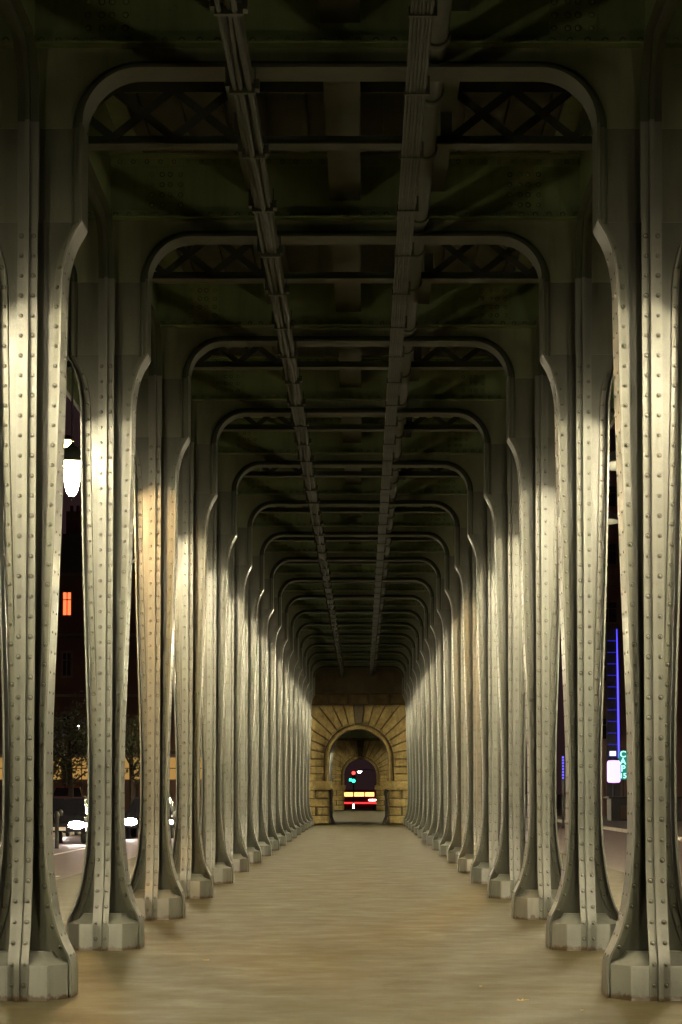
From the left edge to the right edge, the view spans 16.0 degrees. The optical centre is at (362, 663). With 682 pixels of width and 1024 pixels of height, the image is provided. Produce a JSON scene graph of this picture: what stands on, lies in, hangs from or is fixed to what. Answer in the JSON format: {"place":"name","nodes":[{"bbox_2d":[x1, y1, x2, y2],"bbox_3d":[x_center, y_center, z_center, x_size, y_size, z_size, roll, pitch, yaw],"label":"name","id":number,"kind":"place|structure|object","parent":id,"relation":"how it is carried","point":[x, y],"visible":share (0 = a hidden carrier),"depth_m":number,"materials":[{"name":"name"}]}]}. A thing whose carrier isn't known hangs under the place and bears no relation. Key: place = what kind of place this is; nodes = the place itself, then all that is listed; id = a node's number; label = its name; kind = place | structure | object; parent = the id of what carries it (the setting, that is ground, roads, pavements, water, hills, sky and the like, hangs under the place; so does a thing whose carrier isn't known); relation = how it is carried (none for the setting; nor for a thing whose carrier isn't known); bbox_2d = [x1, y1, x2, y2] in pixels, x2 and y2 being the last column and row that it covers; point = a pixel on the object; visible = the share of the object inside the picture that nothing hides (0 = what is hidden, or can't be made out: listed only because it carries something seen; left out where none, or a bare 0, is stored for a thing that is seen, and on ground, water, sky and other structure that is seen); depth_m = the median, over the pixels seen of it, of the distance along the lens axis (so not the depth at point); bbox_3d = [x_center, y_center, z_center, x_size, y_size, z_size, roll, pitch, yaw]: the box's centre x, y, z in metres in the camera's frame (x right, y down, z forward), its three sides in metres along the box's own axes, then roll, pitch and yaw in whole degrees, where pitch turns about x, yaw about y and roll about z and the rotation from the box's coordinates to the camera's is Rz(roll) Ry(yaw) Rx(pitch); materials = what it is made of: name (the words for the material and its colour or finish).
{"place":"outdoors","nodes":[
{"label":"outdoors","id":0,"kind":"place"},
{"bbox_2d":[0,816,54,840],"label":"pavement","id":1,"kind":"structure","parent":0,"point":[1,827],"depth_m":105.13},
{"bbox_2d":[53,786,85,796],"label":"passenger car","id":2,"kind":"object","parent":1,"relation":"on","point":[63,791],"visible":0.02,"depth_m":127.22,"materials":[{"name":"paint"}]},
{"bbox_2d":[53,707,87,791],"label":"street tree","id":3,"kind":"object","parent":1,"relation":"on","point":[62,745],"visible":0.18,"depth_m":122.09,"materials":[{"name":"green plant"}]},
{"bbox_2d":[53,691,126,796],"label":"street tree","id":4,"kind":"object","parent":1,"relation":"on","point":[68,766],"visible":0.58,"depth_m":115.37,"materials":[{"name":"green plant"}]},
{"bbox_2d":[0,506,201,815],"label":"apartment building","id":5,"kind":"structure","parent":1,"relation":"on","point":[70,677],"depth_m":150.19,"materials":[{"name":"stone"}]},
{"bbox_2d":[60,711,71,738],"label":"window","id":6,"kind":"structure","parent":5,"relation":"in","point":[61,712],"depth_m":149.97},
{"bbox_2d":[61,651,72,677],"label":"window","id":7,"kind":"structure","parent":5,"relation":"in","point":[66,656],"depth_m":150.16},
{"bbox_2d":[61,590,72,616],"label":"window","id":8,"kind":"structure","parent":5,"relation":"in","point":[66,595],"depth_m":150.34,"materials":[{"name":"orange"}]},
{"bbox_2d":[125,714,172,807],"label":"street tree","id":9,"kind":"object","parent":1,"relation":"on","point":[130,740],"visible":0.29,"depth_m":109.71,"materials":[{"name":"green plant"}]},
{"bbox_2d":[0,828,173,879],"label":"road","id":10,"kind":"structure","parent":0,"point":[67,864],"depth_m":63.33,"materials":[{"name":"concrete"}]},
{"bbox_2d":[54,811,59,848],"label":"bollard","id":11,"kind":"object","parent":10,"relation":"on","point":[56,815],"visible":1,"depth_m":69.80,"materials":[{"name":"metal"}]},
{"bbox_2d":[53,797,86,843],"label":"passenger car","id":12,"kind":"object","parent":10,"relation":"on","point":[73,817],"visible":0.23,"depth_m":76.72,"materials":[{"name":"grey paint"}]},
{"bbox_2d":[125,796,175,838],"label":"passenger car","id":13,"kind":"object","parent":10,"relation":"on","point":[132,816],"visible":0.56,"depth_m":84.42,"materials":[{"name":"grey paint"}]},
{"bbox_2d":[61,395,614,793],"label":"sky","id":14,"kind":"structure","parent":0,"point":[365,780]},
{"bbox_2d":[0,810,681,1023],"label":"walkway","id":15,"kind":"structure","parent":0,"point":[358,917],"depth_m":22.07,"materials":[{"name":"concrete"}]},
{"bbox_2d":[0,119,87,1001],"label":"bridge column","id":16,"kind":"structure","parent":15,"relation":"on","point":[43,202],"depth_m":17.92,"materials":[{"name":"metal"}]},
{"bbox_2d":[0,0,212,441],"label":"side girder","id":17,"kind":"object","parent":16,"relation":"on","point":[112,113],"visible":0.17,"depth_m":22.77,"materials":[{"name":"metal"}]},
{"bbox_2d":[88,82,591,150],"bbox_3d":[-0.168,-4.751,20.977,7.500,0.595,0.220,0,-3,0],"label":"lattice truss","id":18,"kind":"object","parent":17,"relation":"attached to","point":[448,139],"visible":0.59,"depth_m":20.95,"materials":[{"name":"metal"}]},
{"bbox_2d":[125,93,562,355],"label":"bridge deck","id":19,"kind":"structure","parent":17,"relation":"on","point":[298,114],"depth_m":24.32,"materials":[{"name":"paint"}]},
{"bbox_2d":[66,358,79,412],"bbox_3d":[-3.968,-2.834,61.432,0.060,1.410,98.700,0,-3,0],"label":"edge girder","id":20,"kind":"object","parent":19,"relation":"attached to","point":[76,400],"depth_m":33.25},
{"bbox_2d":[64,367,80,499],"bbox_3d":[-3.148,-2.965,26.391,0.900,2.395,0.900,0,-3,0],"label":"pendant lantern","id":21,"kind":"object","parent":20,"relation":"hanging from","point":[72,460],"visible":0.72,"depth_m":26.28,"materials":[{"name":"glass"}]},
{"bbox_2d":[222,417,479,431],"bbox_3d":[-0.168,-3.888,37.455,7.500,0.595,0.220,0,-3,0],"label":"lattice truss","id":22,"kind":"object","parent":17,"relation":"attached to","point":[410,425],"visible":0.16,"depth_m":37.43,"materials":[{"name":"metal"}]},
{"bbox_2d":[260,507,446,512],"bbox_3d":[-0.168,-3.312,48.440,7.500,0.595,0.220,0,-3,0],"label":"lattice truss","id":23,"kind":"object","parent":17,"relation":"attached to","point":[355,510],"visible":0.16,"depth_m":48.41,"materials":[{"name":"metal"}]},
{"bbox_2d":[298,599,413,599],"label":"lattice truss","id":24,"kind":"object","parent":17,"relation":"attached to","point":[355,599],"visible":0.01,"depth_m":70.46,"materials":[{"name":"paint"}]},
{"bbox_2d":[0,0,681,135],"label":"cross beam","id":25,"kind":"structure","parent":16,"relation":"on","point":[93,54],"depth_m":18.20,"materials":[{"name":"metal"}]},
{"bbox_2d":[209,0,345,677],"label":"cable bundle","id":26,"kind":"object","parent":25,"relation":"attached to","point":[242,85],"visible":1,"depth_m":22.75,"materials":[{"name":"paint"}]},
{"bbox_2d":[369,0,436,676],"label":"cable tray","id":27,"kind":"object","parent":25,"relation":"attached to","point":[422,14],"visible":1,"depth_m":22.55,"materials":[{"name":"paint"}]},
{"bbox_2d":[373,0,451,671],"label":"service pipe","id":28,"kind":"object","parent":25,"relation":"attached to","point":[440,36],"visible":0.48,"depth_m":22.92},
{"bbox_2d":[66,277,150,950],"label":"bridge column","id":29,"kind":"structure","parent":15,"relation":"on","point":[109,341],"depth_m":23.41,"materials":[{"name":"metal"}]},
{"bbox_2d":[70,153,610,286],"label":"cross beam","id":30,"kind":"structure","parent":29,"relation":"on","point":[163,205],"depth_m":23.70,"materials":[{"name":"metal"}]},
{"bbox_2d":[130,375,190,919],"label":"bridge column","id":31,"kind":"structure","parent":15,"relation":"on","point":[163,424],"depth_m":28.90,"materials":[{"name":"metal"}]},
{"bbox_2d":[142,283,538,380],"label":"cross beam","id":32,"kind":"structure","parent":31,"relation":"on","point":[198,321],"depth_m":29.19,"materials":[{"name":"metal"}]},
{"bbox_2d":[172,442,217,898],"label":"bridge column","id":33,"kind":"structure","parent":15,"relation":"on","point":[198,487],"depth_m":34.38,"materials":[{"name":"metal"}]},
{"bbox_2d":[191,356,614,444],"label":"cross beam","id":34,"kind":"structure","parent":33,"relation":"on","point":[221,399],"depth_m":34.68,"materials":[{"name":"metal"}]},
{"bbox_2d":[201,490,237,883],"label":"bridge column","id":35,"kind":"structure","parent":15,"relation":"on","point":[222,531],"depth_m":39.86,"materials":[{"name":"metal"}]},
{"bbox_2d":[218,417,483,492],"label":"cross beam","id":36,"kind":"structure","parent":35,"relation":"on","point":[241,455],"depth_m":40.17,"materials":[{"name":"metal"}]},
{"bbox_2d":[222,526,252,871],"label":"bridge column","id":37,"kind":"structure","parent":15,"relation":"on","point":[240,563],"depth_m":45.34,"materials":[{"name":"metal"}]},
{"bbox_2d":[237,468,466,527],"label":"cross beam","id":38,"kind":"structure","parent":37,"relation":"on","point":[258,495],"depth_m":45.66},
{"bbox_2d":[239,555,263,863],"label":"bridge column","id":39,"kind":"structure","parent":15,"relation":"on","point":[254,589],"depth_m":50.84,"materials":[{"name":"metal"}]},
{"bbox_2d":[252,507,454,555],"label":"cross beam","id":40,"kind":"structure","parent":39,"relation":"on","point":[267,528],"depth_m":51.15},
{"bbox_2d":[252,578,273,855],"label":"bridge column","id":41,"kind":"structure","parent":15,"relation":"on","point":[265,608],"depth_m":56.35,"materials":[{"name":"metal"}]},
{"bbox_2d":[264,541,444,578],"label":"cross beam","id":42,"kind":"structure","parent":41,"relation":"on","point":[277,554],"depth_m":56.65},
{"bbox_2d":[263,597,281,850],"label":"bridge column","id":43,"kind":"structure","parent":15,"relation":"on","point":[275,623],"depth_m":61.87,"materials":[{"name":"metal"}]},
{"bbox_2d":[274,564,436,597],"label":"cross beam","id":44,"kind":"structure","parent":43,"relation":"on","point":[285,575],"depth_m":62.14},
{"bbox_2d":[272,613,287,845],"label":"bridge column","id":45,"kind":"structure","parent":15,"relation":"on","point":[282,639],"depth_m":67.37,"materials":[{"name":"metal"}]},
{"bbox_2d":[279,626,293,841],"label":"bridge column","id":46,"kind":"structure","parent":15,"relation":"on","point":[288,649],"depth_m":72.90,"materials":[{"name":"metal"}]},
{"bbox_2d":[288,600,424,626],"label":"cross beam","id":47,"kind":"structure","parent":46,"relation":"on","point":[298,608],"depth_m":73.12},
{"bbox_2d":[286,638,297,837],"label":"bridge column","id":48,"kind":"structure","parent":15,"relation":"on","point":[293,662],"depth_m":78.38,"materials":[{"name":"metal"}]},
{"bbox_2d":[291,648,302,834],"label":"bridge column","id":49,"kind":"structure","parent":15,"relation":"on","point":[298,668],"depth_m":83.88,"materials":[{"name":"metal"}]},
{"bbox_2d":[296,657,305,831],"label":"bridge column","id":50,"kind":"structure","parent":15,"relation":"on","point":[302,676],"depth_m":89.37,"materials":[{"name":"metal"}]},
{"bbox_2d":[299,665,309,829],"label":"bridge column","id":51,"kind":"structure","parent":15,"relation":"on","point":[303,699],"depth_m":94.88,"materials":[{"name":"metal"}]},
{"bbox_2d":[303,671,311,827],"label":"bridge column","id":52,"kind":"structure","parent":15,"relation":"on","point":[309,689],"depth_m":100.36,"materials":[{"name":"metal"}]},
{"bbox_2d":[306,677,314,825],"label":"bridge column","id":53,"kind":"structure","parent":15,"relation":"on","point":[312,694],"depth_m":105.86,"materials":[{"name":"metal"}]},
{"bbox_2d":[309,668,407,823],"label":"stone archway","id":54,"kind":"object","parent":15,"relation":"on","point":[356,699],"visible":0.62,"depth_m":110.58,"materials":[{"name":"yellow stone"}]},
{"bbox_2d":[226,90,303,479],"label":"stringer beam","id":55,"kind":"structure","parent":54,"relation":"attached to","point":[242,161],"depth_m":22.80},
{"bbox_2d":[328,789,334,823],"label":"iron guard","id":56,"kind":"object","parent":54,"relation":"attached to","point":[332,820],"visible":1,"depth_m":110.22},
{"bbox_2d":[319,0,361,583],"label":"stringer beam","id":57,"kind":"structure","parent":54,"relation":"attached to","point":[342,107],"depth_m":22.77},
{"bbox_2d":[67,347,503,369],"bbox_3d":[-0.168,-4.175,31.962,7.500,0.595,0.220,0,-3,0],"label":"lattice truss","id":58,"kind":"object","parent":57,"relation":"attached to","point":[417,363],"visible":0.26,"depth_m":31.94,"materials":[{"name":"metal"}]},
{"bbox_2d":[608,511,617,524],"bbox_3d":[2.952,-2.678,31.884,0.900,2.395,0.900,0,-3,0],"label":"pendant lantern","id":59,"kind":"object","parent":58,"relation":"hanging from","point":[612,518],"visible":0.03,"depth_m":31.61,"materials":[{"name":"glass"}]},
{"bbox_2d":[152,245,538,282],"bbox_3d":[-0.168,-4.463,26.470,7.500,0.595,0.220,0,-3,0],"label":"lattice truss","id":60,"kind":"object","parent":57,"relation":"attached to","point":[429,274],"visible":0.43,"depth_m":26.44,"materials":[{"name":"metal"}]},
{"bbox_2d":[609,451,615,470],"bbox_3d":[2.952,-2.965,26.391,0.900,2.395,0.900,0,-3,0],"label":"pendant lantern","id":61,"kind":"object","parent":60,"relation":"hanging from","point":[612,461],"visible":0.02,"depth_m":26.14,"materials":[{"name":"glass"}]},
{"bbox_2d":[244,468,460,476],"bbox_3d":[-0.168,-3.600,42.947,7.500,0.595,0.220,0,-3,0],"label":"lattice truss","id":62,"kind":"object","parent":57,"relation":"attached to","point":[403,472],"visible":0.13,"depth_m":42.92,"materials":[{"name":"metal"}]},
{"bbox_2d":[273,537,435,540],"bbox_3d":[-0.168,-3.024,53.932,7.500,0.595,0.220,0,-3,0],"label":"lattice truss","id":63,"kind":"object","parent":57,"relation":"attached to","point":[354,539],"visible":0.09,"depth_m":53.87,"materials":[{"name":"metal"}]},
{"bbox_2d":[293,582,418,582],"bbox_3d":[-0.168,-2.448,64.917,7.500,0.595,0.220,0,-3,0],"label":"lattice truss","id":64,"kind":"object","parent":57,"relation":"attached to","point":[355,582],"visible":0.01,"depth_m":64.79,"materials":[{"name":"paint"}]},
{"bbox_2d":[382,789,388,823],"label":"iron guard","id":65,"kind":"object","parent":54,"relation":"attached to","point":[386,791],"visible":1,"depth_m":110.23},
{"bbox_2d":[395,0,470,507],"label":"stringer beam","id":66,"kind":"structure","parent":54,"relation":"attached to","point":[441,158],"depth_m":22.73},
{"bbox_2d":[514,0,679,375],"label":"side girder","id":67,"kind":"object","parent":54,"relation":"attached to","point":[659,16],"visible":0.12,"depth_m":22.47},
{"bbox_2d":[332,738,387,809],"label":"stone archway","id":68,"kind":"object","parent":15,"relation":"on","point":[347,751],"visible":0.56,"depth_m":188.36,"materials":[{"name":"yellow stone"}]},
{"bbox_2d":[402,677,410,825],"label":"bridge column","id":69,"kind":"structure","parent":15,"relation":"on","point":[404,694],"depth_m":105.84,"materials":[{"name":"metal"}]},
{"bbox_2d":[312,662,403,677],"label":"cross beam","id":70,"kind":"structure","parent":69,"relation":"on","point":[318,666],"depth_m":106.06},
{"bbox_2d":[404,671,413,827],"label":"bridge column","id":71,"kind":"structure","parent":15,"relation":"on","point":[406,688],"depth_m":100.35,"materials":[{"name":"metal"}]},
{"bbox_2d":[310,654,406,670],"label":"cross beam","id":72,"kind":"structure","parent":71,"relation":"on","point":[398,658],"depth_m":100.58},
{"bbox_2d":[407,665,416,829],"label":"bridge column","id":73,"kind":"structure","parent":15,"relation":"on","point":[409,684],"depth_m":94.86,"materials":[{"name":"metal"}]},
{"bbox_2d":[306,646,408,664],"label":"cross beam","id":74,"kind":"structure","parent":73,"relation":"on","point":[317,650],"depth_m":95.08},
{"bbox_2d":[409,657,419,831],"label":"bridge column","id":75,"kind":"structure","parent":15,"relation":"on","point":[412,676],"depth_m":89.39,"materials":[{"name":"metal"}]},
{"bbox_2d":[303,636,412,656],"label":"cross beam","id":76,"kind":"structure","parent":75,"relation":"on","point":[313,641],"depth_m":89.60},
{"bbox_2d":[413,648,423,834],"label":"bridge column","id":77,"kind":"structure","parent":15,"relation":"on","point":[416,669],"depth_m":83.88,"materials":[{"name":"metal"}]},
{"bbox_2d":[298,626,415,647],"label":"cross beam","id":78,"kind":"structure","parent":77,"relation":"on","point":[307,632],"depth_m":84.10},
{"bbox_2d":[416,638,427,837],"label":"bridge column","id":79,"kind":"structure","parent":15,"relation":"on","point":[420,660],"depth_m":78.39,"materials":[{"name":"metal"}]},
{"bbox_2d":[294,613,419,637],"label":"cross beam","id":80,"kind":"structure","parent":79,"relation":"on","point":[304,620],"depth_m":78.61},
{"bbox_2d":[420,626,432,841],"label":"bridge column","id":81,"kind":"structure","parent":15,"relation":"on","point":[424,649],"depth_m":72.89,"materials":[{"name":"metal"}]},
{"bbox_2d":[425,613,439,845],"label":"bridge column","id":82,"kind":"structure","parent":15,"relation":"on","point":[430,639],"depth_m":67.40,"materials":[{"name":"metal"}]},
{"bbox_2d":[282,583,429,612],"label":"cross beam","id":83,"kind":"structure","parent":82,"relation":"on","point":[293,592],"depth_m":67.63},
{"bbox_2d":[430,597,446,850],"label":"bridge column","id":84,"kind":"structure","parent":15,"relation":"on","point":[436,624],"depth_m":61.89,"materials":[{"name":"metal"}]},
{"bbox_2d":[437,578,455,855],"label":"bridge column","id":85,"kind":"structure","parent":15,"relation":"on","point":[444,608],"depth_m":56.37,"materials":[{"name":"metal"}]},
{"bbox_2d":[445,555,467,863],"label":"bridge column","id":86,"kind":"structure","parent":15,"relation":"on","point":[453,589],"depth_m":50.86,"materials":[{"name":"metal"}]},
{"bbox_2d":[455,526,481,871],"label":"bridge column","id":87,"kind":"structure","parent":15,"relation":"on","point":[465,565],"depth_m":45.36,"materials":[{"name":"metal"}]},
{"bbox_2d":[467,490,500,883],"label":"bridge column","id":88,"kind":"structure","parent":15,"relation":"on","point":[480,531],"depth_m":39.85,"materials":[{"name":"metal"}]},
{"bbox_2d":[484,442,525,898],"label":"bridge column","id":89,"kind":"structure","parent":15,"relation":"on","point":[501,492],"depth_m":34.37,"materials":[{"name":"metal"}]},
{"bbox_2d":[506,375,561,919],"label":"bridge column","id":90,"kind":"structure","parent":15,"relation":"on","point":[530,429],"depth_m":28.89,"materials":[{"name":"metal"}]},
{"bbox_2d":[539,277,618,950],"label":"bridge column","id":91,"kind":"structure","parent":15,"relation":"on","point":[576,337],"depth_m":23.41,"materials":[{"name":"metal"}]},
{"bbox_2d":[592,119,681,1001],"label":"bridge column","id":92,"kind":"structure","parent":15,"relation":"on","point":[637,199],"depth_m":17.92,"materials":[{"name":"metal"}]},
{"bbox_2d":[200,794,565,817],"bbox_3d":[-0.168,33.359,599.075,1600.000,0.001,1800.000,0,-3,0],"label":"ground","id":93,"kind":"structure","parent":0,"point":[558,801],"depth_m":383.94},
{"bbox_2d":[346,809,565,814],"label":"cross street","id":94,"kind":"structure","parent":0,"point":[559,811],"depth_m":238.08,"materials":[{"name":"asphalt"}]},
{"bbox_2d":[349,770,355,809],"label":"traffic light","id":95,"kind":"object","parent":94,"relation":"on","point":[353,779],"visible":0.98,"depth_m":204.62,"materials":[{"name":"metal"}]},
{"bbox_2d":[344,790,375,809],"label":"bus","id":96,"kind":"object","parent":94,"relation":"on","point":[364,798],"visible":0.41,"depth_m":226.80,"materials":[{"name":"red paint"}]},
{"bbox_2d":[526,818,681,885],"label":"road","id":97,"kind":"structure","parent":0,"point":[615,843],"depth_m":71.18,"materials":[{"name":"asphalt"}]},
{"bbox_2d":[562,756,564,827],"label":"light strip","id":98,"kind":"object","parent":97,"relation":"on","point":[563,824],"visible":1,"depth_m":99.88,"materials":[{"name":"blue"}]},
{"bbox_2d":[557,819,681,841],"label":"kerb","id":99,"kind":"structure","parent":97,"relation":"on","point":[619,829],"depth_m":100.40,"materials":[{"name":"concrete"}]},
{"bbox_2d":[557,816,681,836],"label":"pavement","id":100,"kind":"structure","parent":0,"point":[619,824],"depth_m":111.42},
{"bbox_2d":[606,626,619,795],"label":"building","id":101,"kind":"structure","parent":100,"relation":"on","point":[612,689],"depth_m":140.14,"materials":[{"name":"blue"}]},
{"bbox_2d":[607,760,619,795],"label":"light box","id":102,"kind":"object","parent":100,"relation":"on","point":[613,771],"visible":0.94,"depth_m":131.59,"materials":[{"name":"white"}]},
{"bbox_2d":[619,751,626,795],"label":"shop sign","id":103,"kind":"object","parent":100,"relation":"on","point":[623,764],"visible":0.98,"depth_m":137.88,"materials":[{"name":"teal"}]},
{"bbox_2d":[602,429,681,815],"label":"apartment building","id":104,"kind":"structure","parent":100,"relation":"on","point":[613,608],"depth_m":150.26,"materials":[{"name":"stone"}]},
{"bbox_2d":[602,716,605,740],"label":"window","id":105,"kind":"structure","parent":104,"relation":"in","point":[604,717],"depth_m":149.97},
{"bbox_2d":[606,600,617,624],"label":"window","id":106,"kind":"structure","parent":104,"relation":"in","point":[611,605],"depth_m":150.34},
{"bbox_2d":[607,542,617,566],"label":"window","id":107,"kind":"structure","parent":104,"relation":"in","point":[612,558],"depth_m":150.52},
{"bbox_2d":[609,484,617,508],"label":"window","id":108,"kind":"structure","parent":104,"relation":"in","point":[613,504],"depth_m":150.71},
{"bbox_2d":[604,796,681,820],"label":"kiosk","id":109,"kind":"object","parent":100,"relation":"on","point":[616,808],"visible":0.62,"depth_m":124.98,"materials":[{"name":"stone"}]},
{"bbox_2d":[621,805,626,818],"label":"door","id":110,"kind":"structure","parent":109,"relation":"in","point":[623,807],"depth_m":124.88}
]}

